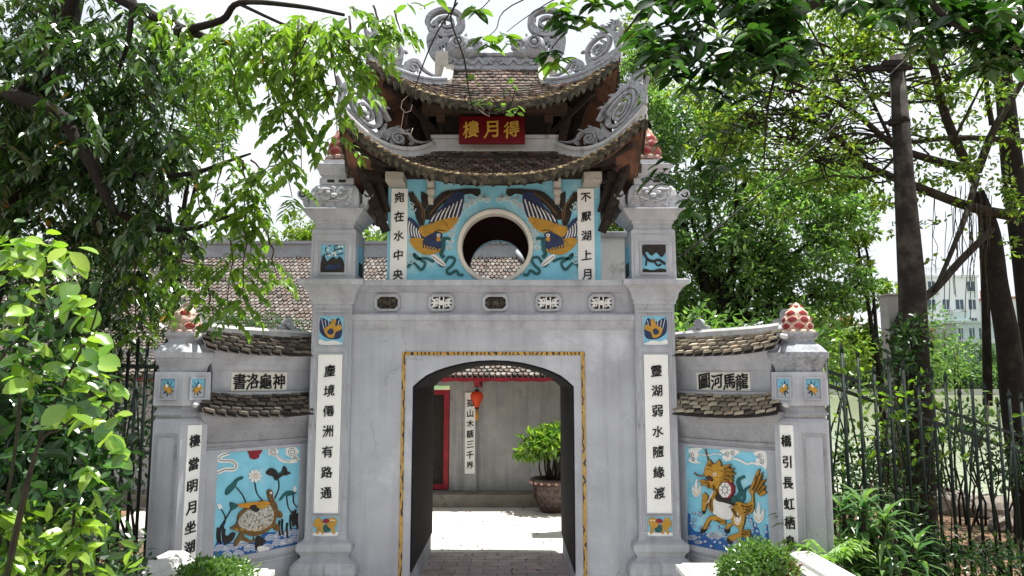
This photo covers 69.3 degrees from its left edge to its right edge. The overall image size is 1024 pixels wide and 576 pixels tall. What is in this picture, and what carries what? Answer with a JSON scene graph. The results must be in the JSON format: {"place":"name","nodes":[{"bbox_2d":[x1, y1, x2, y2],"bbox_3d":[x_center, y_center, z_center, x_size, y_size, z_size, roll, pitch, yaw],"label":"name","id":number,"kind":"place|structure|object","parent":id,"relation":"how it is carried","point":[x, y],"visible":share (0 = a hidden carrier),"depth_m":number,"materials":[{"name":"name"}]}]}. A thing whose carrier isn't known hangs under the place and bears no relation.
{"place":"outdoors","nodes":[
{"label":"outdoors","id":0,"kind":"place"},
{"bbox_2d":[23,507,562,551],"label":"courtyard","id":1,"kind":"structure","parent":0,"point":[471,532],"depth_m":9.90,"materials":[{"name":"white stone"}]},
{"bbox_2d":[41,329,159,538],"bbox_3d":[-4.888,1.845,9.455,2.359,2.664,2.366,0,-7,0],"label":"shrub","id":2,"kind":"object","parent":1,"relation":"on","point":[146,427],"visible":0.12,"depth_m":9.27,"materials":[{"name":"green plant"}]},
{"bbox_2d":[433,507,563,574],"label":"fallen leaves","id":3,"kind":"object","parent":1,"relation":"on","point":[493,544],"visible":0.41,"depth_m":8.94,"materials":[{"name":"brown plant"}]},
{"bbox_2d":[512,420,560,513],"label":"potted plant","id":4,"kind":"object","parent":1,"relation":"on","point":[547,491],"visible":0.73,"depth_m":11.13,"materials":[{"name":"green plant"}]},
{"bbox_2d":[601,232,626,279],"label":"garden wall","id":5,"kind":"structure","parent":1,"relation":"on","point":[612,255],"depth_m":10.12,"materials":[{"name":"grey paint"}]},
{"bbox_2d":[420,552,568,575],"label":"passage paving","id":6,"kind":"structure","parent":0,"point":[504,563],"depth_m":8.01,"materials":[{"name":"tile"}]},
{"bbox_2d":[0,0,1023,368],"label":"sky","id":7,"kind":"structure","parent":0,"point":[885,255],"materials":[{"name":"white"}]},
{"bbox_2d":[29,388,1023,575],"bbox_3d":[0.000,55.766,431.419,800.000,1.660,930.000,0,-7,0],"label":"ground","id":8,"kind":"structure","parent":0,"point":[963,529],"depth_m":10.84,"materials":[{"name":"brown soil"}]},
{"bbox_2d":[0,327,125,510],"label":"shrub","id":9,"kind":"object","parent":8,"relation":"on","point":[39,409],"visible":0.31,"depth_m":4.15,"materials":[{"name":"green plant"}]},
{"bbox_2d":[0,277,125,575],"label":"shrub","id":10,"kind":"object","parent":8,"relation":"on","point":[49,331],"visible":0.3,"depth_m":4.55,"materials":[{"name":"green plant"}]},
{"bbox_2d":[0,218,132,575],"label":"glossy shrub","id":11,"kind":"object","parent":8,"relation":"on","point":[88,361],"visible":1,"depth_m":3.37,"materials":[{"name":"green plant"}]},
{"bbox_2d":[0,397,133,575],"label":"shrub","id":12,"kind":"object","parent":8,"relation":"on","point":[44,491],"visible":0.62,"depth_m":3.88,"materials":[{"name":"green plant"}]},
{"bbox_2d":[0,382,139,569],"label":"shrub","id":13,"kind":"object","parent":8,"relation":"on","point":[132,436],"visible":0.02,"depth_m":5.05,"materials":[{"name":"green plant"}]},
{"bbox_2d":[9,448,132,572],"bbox_3d":[-3.285,1.911,5.399,0.884,1.533,0.750,0,-7,0],"label":"shrub","id":14,"kind":"object","parent":8,"relation":"on","point":[103,493],"visible":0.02,"depth_m":5.63,"materials":[{"name":"green plant"}]},
{"bbox_2d":[0,397,145,564],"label":"shrub","id":15,"kind":"object","parent":8,"relation":"on","point":[118,496],"visible":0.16,"depth_m":4.33,"materials":[{"name":"green plant"}]},
{"bbox_2d":[0,485,149,575],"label":"shrub","id":16,"kind":"object","parent":8,"relation":"on","point":[41,563],"visible":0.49,"depth_m":3.71,"materials":[{"name":"green plant"}]},
{"bbox_2d":[28,557,121,575],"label":"song of india plant","id":17,"kind":"object","parent":8,"relation":"on","point":[90,573],"visible":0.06,"depth_m":5.62,"materials":[{"name":"green plant"}]},
{"bbox_2d":[18,510,156,575],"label":"shrub","id":18,"kind":"object","parent":8,"relation":"on","point":[125,550],"visible":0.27,"depth_m":4.47,"materials":[{"name":"green plant"}]},
{"bbox_2d":[63,336,167,573],"bbox_3d":[-3.775,1.664,7.176,2.067,2.446,0.056,-5,-9,35],"label":"iron fence","id":19,"kind":"object","parent":8,"relation":"on","point":[137,366],"visible":0.24,"depth_m":7.07,"materials":[{"name":"black metal"}]},
{"bbox_2d":[91,545,157,575],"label":"shrub","id":20,"kind":"object","parent":8,"relation":"on","point":[130,564],"visible":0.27,"depth_m":5.02,"materials":[{"name":"green plant"}]},
{"bbox_2d":[118,551,193,575],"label":"parapet","id":21,"kind":"structure","parent":8,"relation":"on","point":[166,563],"depth_m":5.45,"materials":[{"name":"grey paint"}]},
{"bbox_2d":[82,3,256,320],"bbox_3d":[-4.764,-0.245,9.872,2.657,7.099,2.211,0,-7,0],"label":"slender tree","id":22,"kind":"object","parent":8,"relation":"on","point":[185,128],"visible":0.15,"depth_m":10.09,"materials":[{"name":"green plant"}]},
{"bbox_2d":[146,302,214,560],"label":"hexagonal pillar","id":23,"kind":"structure","parent":8,"relation":"on","point":[183,359],"depth_m":6.02,"materials":[{"name":"grey paint"}]},
{"bbox_2d":[0,0,424,387],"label":"feather leaf tree","id":24,"kind":"object","parent":8,"relation":"on","point":[35,117],"visible":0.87,"depth_m":6.09,"materials":[{"name":"green plant"}]},
{"bbox_2d":[167,309,313,575],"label":"wing wall","id":25,"kind":"structure","parent":8,"relation":"on","point":[254,415],"depth_m":6.57,"materials":[{"name":"grey paint"}]},
{"bbox_2d":[212,311,310,331],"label":"dark frond plant","id":26,"kind":"object","parent":8,"relation":"on","point":[250,323],"visible":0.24,"depth_m":8.51,"materials":[{"name":"green plant"}]},
{"bbox_2d":[0,232,559,506],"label":"temple hall","id":27,"kind":"structure","parent":8,"relation":"on","point":[475,464],"depth_m":12.24,"materials":[{"name":"stone"}]},
{"bbox_2d":[433,390,449,488],"bbox_3d":[-1.657,2.487,12.213,1.245,1.600,0.150,0,-7,0],"label":"door","id":28,"kind":"structure","parent":27,"relation":"in","point":[441,398],"depth_m":12.18,"materials":[{"name":"red paint"}]},
{"bbox_2d":[470,387,482,419],"bbox_3d":[-0.557,1.772,11.721,0.210,0.631,0.200,0,-7,0],"label":"paper lantern","id":29,"kind":"object","parent":27,"relation":"hanging from","point":[476,396],"visible":0.99,"depth_m":11.67,"materials":[{"name":"red paper"}]},
{"bbox_2d":[264,209,314,240],"bbox_3d":[-5.635,1.155,20.609,2.686,6.937,2.045,0,-7,0],"label":"garden tree","id":30,"kind":"object","parent":8,"relation":"on","point":[302,234],"visible":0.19,"depth_m":20.58,"materials":[{"name":"green plant"}]},
{"bbox_2d":[288,130,374,575],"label":"gate pillar","id":31,"kind":"structure","parent":8,"relation":"on","point":[341,218],"depth_m":6.92,"materials":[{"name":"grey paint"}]},
{"bbox_2d":[362,225,387,240],"bbox_3d":[-3.869,1.218,19.927,2.308,6.647,2.152,0,-7,0],"label":"garden tree","id":32,"kind":"object","parent":8,"relation":"on","point":[367,234],"visible":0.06,"depth_m":19.89,"materials":[{"name":"green plant"}]},
{"bbox_2d":[336,7,649,575],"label":"temple gate","id":33,"kind":"structure","parent":8,"relation":"on","point":[431,312],"depth_m":7.06,"materials":[{"name":"grey paint"}]},
{"bbox_2d":[459,116,524,144],"bbox_3d":[-0.201,-1.584,7.449,0.659,0.305,0.098,0,-7,0],"label":"signboard","id":34,"kind":"object","parent":33,"relation":"attached to","point":[491,130],"visible":1,"depth_m":7.42,"materials":[{"name":"red paint"}]},
{"bbox_2d":[16,486,1023,575],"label":"ground cover","id":35,"kind":"object","parent":8,"relation":"on","point":[947,558],"visible":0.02,"depth_m":8.94,"materials":[{"name":"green plant"}]},
{"bbox_2d":[600,6,669,231],"bbox_3d":[2.362,-0.865,15.216,1.896,10.031,1.640,0,-7,0],"label":"slim tree","id":36,"kind":"object","parent":8,"relation":"on","point":[612,227],"visible":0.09,"depth_m":15.47,"materials":[{"name":"green plant"}]},
{"bbox_2d":[614,128,691,575],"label":"gate pillar","id":37,"kind":"structure","parent":8,"relation":"on","point":[653,284],"depth_m":6.91,"materials":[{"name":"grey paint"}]},
{"bbox_2d":[676,30,934,260],"bbox_3d":[3.140,-1.648,7.456,3.521,3.121,0.017,0,-7,0],"label":"wire","id":38,"kind":"object","parent":37,"relation":"attached to","point":[805,153],"visible":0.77,"depth_m":7.40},
{"bbox_2d":[395,0,1023,225],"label":"overhanging tree","id":39,"kind":"object","parent":8,"relation":"on","point":[761,40],"visible":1,"depth_m":4.70,"materials":[{"name":"green plant"}]},
{"bbox_2d":[401,104,489,134],"bbox_3d":[-0.401,-1.038,4.445,0.535,0.241,0.005,0,-7,1],"label":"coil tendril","id":40,"kind":"object","parent":39,"relation":"attached to","point":[412,128],"visible":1,"depth_m":4.44,"materials":[{"name":"green plant"}]},
{"bbox_2d":[674,298,758,331],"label":"shrub","id":41,"kind":"object","parent":8,"relation":"on","point":[681,326],"visible":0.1,"depth_m":12.00,"materials":[{"name":"green plant"}]},
{"bbox_2d":[434,389,998,394],"bbox_3d":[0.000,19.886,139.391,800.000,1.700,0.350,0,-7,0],"label":"shore embankment","id":42,"kind":"structure","parent":8,"relation":"on","point":[977,391],"depth_m":139.27,"materials":[{"name":"grey concrete"}]},
{"bbox_2d":[672,309,816,575],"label":"wing wall","id":43,"kind":"structure","parent":8,"relation":"on","point":[729,416],"depth_m":6.58,"materials":[{"name":"grey paint"}]},
{"bbox_2d":[619,28,885,351],"bbox_3d":[4.323,-0.469,13.635,5.073,8.870,2.493,0,-7,0],"label":"broad tree","id":44,"kind":"object","parent":8,"relation":"on","point":[759,260],"visible":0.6,"depth_m":13.45,"materials":[{"name":"green plant"}]},
{"bbox_2d":[767,302,835,572],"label":"hexagonal pillar","id":45,"kind":"structure","parent":8,"relation":"on","point":[799,357],"depth_m":6.03,"materials":[{"name":"grey paint"}]},
{"bbox_2d":[743,293,862,432],"bbox_3d":[4.685,1.890,12.363,2.244,3.560,1.975,0,-7,0],"label":"shrub","id":46,"kind":"object","parent":8,"relation":"on","point":[823,328],"visible":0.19,"depth_m":12.26,"materials":[{"name":"green plant"}]},
{"bbox_2d":[790,551,854,575],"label":"parapet","id":47,"kind":"structure","parent":8,"relation":"on","point":[814,564],"depth_m":5.37,"materials":[{"name":"grey paint"}]},
{"bbox_2d":[778,534,875,564],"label":"fern","id":48,"kind":"object","parent":8,"relation":"on","point":[835,554],"visible":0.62,"depth_m":5.77,"materials":[{"name":"green plant"}]},
{"bbox_2d":[648,0,1023,540],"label":"spreading fig tree","id":49,"kind":"object","parent":8,"relation":"on","point":[997,302],"visible":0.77,"depth_m":10.19,"materials":[{"name":"green plant"}]},
{"bbox_2d":[817,324,878,493],"bbox_3d":[6.223,2.272,13.867,1.268,3.251,1.150,0,-7,0],"label":"shrub","id":50,"kind":"object","parent":8,"relation":"on","point":[862,343],"visible":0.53,"depth_m":13.81,"materials":[{"name":"green plant"}]},
{"bbox_2d":[808,137,897,483],"bbox_3d":[6.957,0.553,15.624,2.601,7.521,2.020,2,-7,-15],"label":"lakeside tree","id":51,"kind":"object","parent":8,"relation":"on","point":[870,325],"visible":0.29,"depth_m":15.36,"materials":[{"name":"green plant"}]},
{"bbox_2d":[766,483,948,575],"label":"song of india plant","id":52,"kind":"object","parent":8,"relation":"on","point":[861,565],"visible":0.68,"depth_m":6.03,"materials":[{"name":"green plant"}]},
{"bbox_2d":[832,425,901,534],"bbox_3d":[3.630,2.230,7.989,1.079,1.598,1.000,6,-9,-42],"label":"shrub","id":53,"kind":"object","parent":8,"relation":"on","point":[870,463],"visible":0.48,"depth_m":7.97,"materials":[{"name":"green plant"}]},
{"bbox_2d":[854,483,889,503],"bbox_3d":[6.504,3.712,13.226,0.884,0.485,0.623,0,-7,0],"label":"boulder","id":54,"kind":"object","parent":8,"relation":"on","point":[872,488],"visible":0.06,"depth_m":13.11,"materials":[{"name":"stone"}]},
{"bbox_2d":[836,516,926,575],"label":"shrub","id":55,"kind":"object","parent":8,"relation":"on","point":[892,542],"visible":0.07,"depth_m":6.70,"materials":[{"name":"green plant"}]},
{"bbox_2d":[835,445,938,574],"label":"shrub","id":56,"kind":"object","parent":8,"relation":"on","point":[904,493],"visible":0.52,"depth_m":7.34,"materials":[{"name":"green plant"}]},
{"bbox_2d":[877,293,902,540],"bbox_3d":[4.949,1.769,9.465,0.250,3.395,0.250,0,-7,0],"label":"concrete post","id":57,"kind":"object","parent":8,"relation":"on","point":[888,307],"visible":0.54,"depth_m":9.55,"materials":[{"name":"grey concrete"}]},
{"bbox_2d":[864,54,940,566],"bbox_3d":[4.589,0.247,8.846,1.014,6.477,0.723,3,-7,-21],"label":"utility pole","id":58,"kind":"object","parent":8,"relation":"on","point":[911,349],"visible":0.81,"depth_m":8.93,"materials":[{"name":"concrete"}]},
{"bbox_2d":[849,424,963,563],"bbox_3d":[4.681,2.418,8.781,1.204,1.662,1.108,-4,-8,32],"label":"shrub","id":59,"kind":"object","parent":8,"relation":"on","point":[932,466],"visible":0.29,"depth_m":8.60,"materials":[{"name":"green plant"}]},
{"bbox_2d":[868,502,957,575],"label":"shrub","id":60,"kind":"object","parent":8,"relation":"on","point":[921,539],"visible":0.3,"depth_m":6.94,"materials":[{"name":"green plant"}]},
{"bbox_2d":[824,342,1023,575],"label":"iron fence","id":61,"kind":"object","parent":8,"relation":"on","point":[975,436],"visible":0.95,"depth_m":7.24,"materials":[{"name":"black metal"}]},
{"bbox_2d":[823,349,1023,533],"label":"climbing vine","id":62,"kind":"object","parent":61,"relation":"attached to","point":[991,411],"visible":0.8,"depth_m":7.13,"materials":[{"name":"green plant"}]},
{"bbox_2d":[897,520,1002,575],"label":"shrub","id":63,"kind":"object","parent":8,"relation":"on","point":[956,570],"visible":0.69,"depth_m":6.88,"materials":[{"name":"green plant"}]},
{"bbox_2d":[937,487,972,515],"bbox_3d":[7.497,3.750,12.826,1.122,0.604,0.718,0,-7,0],"label":"boulder","id":64,"kind":"object","parent":8,"relation":"on","point":[945,508],"visible":0.18,"depth_m":12.54,"materials":[{"name":"stone"}]},
{"bbox_2d":[929,331,981,492],"bbox_3d":[7.610,2.330,13.009,1.259,3.168,1.178,4,-8,-28],"label":"shrub","id":65,"kind":"object","parent":8,"relation":"on","point":[961,370],"visible":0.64,"depth_m":12.96,"materials":[{"name":"green plant"}]},
{"bbox_2d":[936,395,1001,525],"bbox_3d":[7.219,2.726,11.783,1.055,2.047,0.973,-4,-8,29],"label":"shrub","id":66,"kind":"object","parent":8,"relation":"on","point":[966,427],"visible":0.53,"depth_m":11.70,"materials":[{"name":"green plant"}]},
{"bbox_2d":[952,524,1023,575],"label":"shrub","id":67,"kind":"object","parent":8,"relation":"on","point":[1001,561],"visible":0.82,"depth_m":7.18,"materials":[{"name":"green plant"}]},
{"bbox_2d":[970,493,1013,518],"bbox_3d":[8.140,3.787,12.640,1.051,0.567,0.744,0,-7,0],"label":"boulder","id":68,"kind":"object","parent":8,"relation":"on","point":[999,502],"visible":0.14,"depth_m":12.39,"materials":[{"name":"stone"}]},
{"bbox_2d":[987,515,1012,532],"bbox_3d":[7.475,3.607,11.244,0.537,0.307,0.411,0,-7,0],"label":"boulder","id":69,"kind":"object","parent":8,"relation":"on","point":[1001,522],"visible":0.4,"depth_m":11.15,"materials":[{"name":"stone"}]},
{"bbox_2d":[434,386,979,388],"bbox_3d":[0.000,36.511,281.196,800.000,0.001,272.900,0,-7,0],"label":"shore lawn","id":70,"kind":"structure","parent":0,"point":[438,387],"depth_m":173.61,"materials":[{"name":"green plant"}]},
{"bbox_2d":[823,367,866,388],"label":"shore tree","id":71,"kind":"object","parent":70,"relation":"on","point":[832,377],"visible":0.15,"depth_m":147.76,"materials":[{"name":"green plant"}]},
{"bbox_2d":[830,315,862,386],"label":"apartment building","id":72,"kind":"structure","parent":70,"relation":"on","point":[850,361],"depth_m":161.33,"materials":[{"name":"white concrete"}]},
{"bbox_2d":[828,363,872,388],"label":"shore tree","id":73,"kind":"object","parent":70,"relation":"on","point":[856,377],"visible":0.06,"depth_m":149.98,"materials":[{"name":"green plant"}]},
{"bbox_2d":[929,328,936,387],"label":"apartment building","id":74,"kind":"structure","parent":70,"relation":"on","point":[933,343],"depth_m":157.81,"materials":[{"name":"white concrete"}]},
{"bbox_2d":[894,267,979,323],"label":"apartment building","id":75,"kind":"structure","parent":70,"relation":"on","point":[957,302],"depth_m":169.00,"materials":[{"name":"white concrete"}]},
{"bbox_2d":[927,300,935,309],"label":"window","id":76,"kind":"structure","parent":75,"relation":"in","point":[930,302],"depth_m":168.70,"materials":[{"name":"grey glass"}]},
{"bbox_2d":[928,281,934,288],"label":"window","id":77,"kind":"structure","parent":75,"relation":"in","point":[929,282],"depth_m":169.30,"materials":[{"name":"grey glass"}]},
{"bbox_2d":[942,300,950,309],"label":"window","id":78,"kind":"structure","parent":75,"relation":"in","point":[946,302],"depth_m":168.70,"materials":[{"name":"grey glass"}]},
{"bbox_2d":[955,300,964,309],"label":"window","id":79,"kind":"structure","parent":75,"relation":"in","point":[959,303],"depth_m":168.70,"materials":[{"name":"grey glass"}]},
{"bbox_2d":[967,281,975,291],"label":"window","id":80,"kind":"structure","parent":75,"relation":"in","point":[968,283],"depth_m":169.24,"materials":[{"name":"grey glass"}]},
{"bbox_2d":[968,300,976,309],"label":"window","id":81,"kind":"structure","parent":75,"relation":"in","point":[973,302],"depth_m":168.70,"materials":[{"name":"grey glass"}]},
{"bbox_2d":[930,352,955,388],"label":"shore tree","id":82,"kind":"object","parent":70,"relation":"on","point":[933,368],"visible":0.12,"depth_m":150.14,"materials":[{"name":"green plant"}]},
{"bbox_2d":[928,297,981,384],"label":"shore tree","id":83,"kind":"object","parent":70,"relation":"on","point":[943,326],"visible":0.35,"depth_m":152.91,"materials":[{"name":"green plant"}]},
{"bbox_2d":[929,340,980,388],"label":"shore tree","id":84,"kind":"object","parent":70,"relation":"on","point":[941,347],"visible":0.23,"depth_m":151.25,"materials":[{"name":"green plant"}]},
{"bbox_2d":[928,312,997,387],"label":"apartment building","id":85,"kind":"structure","parent":70,"relation":"on","point":[967,325],"depth_m":158.13,"materials":[{"name":"white concrete"}]},
{"bbox_2d":[958,328,962,339],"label":"window","id":86,"kind":"structure","parent":85,"relation":"in","point":[960,330],"depth_m":157.92,"materials":[{"name":"grey glass"}]},
{"bbox_2d":[969,328,974,338],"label":"window","id":87,"kind":"structure","parent":85,"relation":"in","point":[972,332],"depth_m":157.94,"materials":[{"name":"grey glass"}]},
{"bbox_2d":[941,357,997,388],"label":"shore tree","id":88,"kind":"object","parent":70,"relation":"on","point":[974,376],"visible":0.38,"depth_m":148.34,"materials":[{"name":"green plant"}]},
{"bbox_2d":[960,335,996,388],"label":"shore tree","id":89,"kind":"object","parent":70,"relation":"on","point":[978,351],"visible":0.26,"depth_m":151.85,"materials":[{"name":"green plant"}]},
{"bbox_2d":[974,360,998,388],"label":"shore tree","id":90,"kind":"object","parent":70,"relation":"on","point":[979,364],"visible":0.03,"depth_m":150.17,"materials":[{"name":"green plant"}]},
{"bbox_2d":[979,290,1017,321],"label":"apartment building","id":91,"kind":"structure","parent":70,"relation":"on","point":[1014,300],"depth_m":171.13,"materials":[{"name":"white concrete"}]},
{"bbox_2d":[825,395,1011,498],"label":"lake water","id":92,"kind":"structure","parent":0,"point":[852,400],"depth_m":41.52,"materials":[{"name":"green liquid"}]},
{"bbox_2d":[959,431,1023,547],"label":"shrub","id":93,"kind":"object","parent":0,"point":[998,482],"visible":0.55,"depth_m":10.21,"materials":[{"name":"green plant"}]},
{"label":"bridge deck","id":94,"kind":"structure","parent":0,"visible":0},
{"bbox_2d":[0,466,108,575],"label":"bright seedling shrub","id":95,"kind":"object","parent":94,"relation":"on","point":[72,542],"visible":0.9,"depth_m":3.48,"materials":[{"name":"green plant"}]},
{"bbox_2d":[170,551,262,575],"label":"clipped bush","id":96,"kind":"object","parent":94,"relation":"on","point":[206,565],"visible":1,"depth_m":5.15,"materials":[{"name":"green plant"}]},
{"bbox_2d":[233,568,274,575],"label":"pedestal","id":97,"kind":"object","parent":94,"relation":"on","point":[265,572],"visible":0.44,"depth_m":5.37,"materials":[{"name":"grey paint"}]},
{"bbox_2d":[676,563,719,575],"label":"pedestal","id":98,"kind":"object","parent":94,"relation":"on","point":[695,569],"visible":0.62,"depth_m":5.65,"materials":[{"name":"grey paint"}]},
{"bbox_2d":[713,534,805,575],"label":"clipped bush","id":99,"kind":"object","parent":94,"relation":"on","point":[766,558],"visible":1,"depth_m":5.18,"materials":[{"name":"green plant"}]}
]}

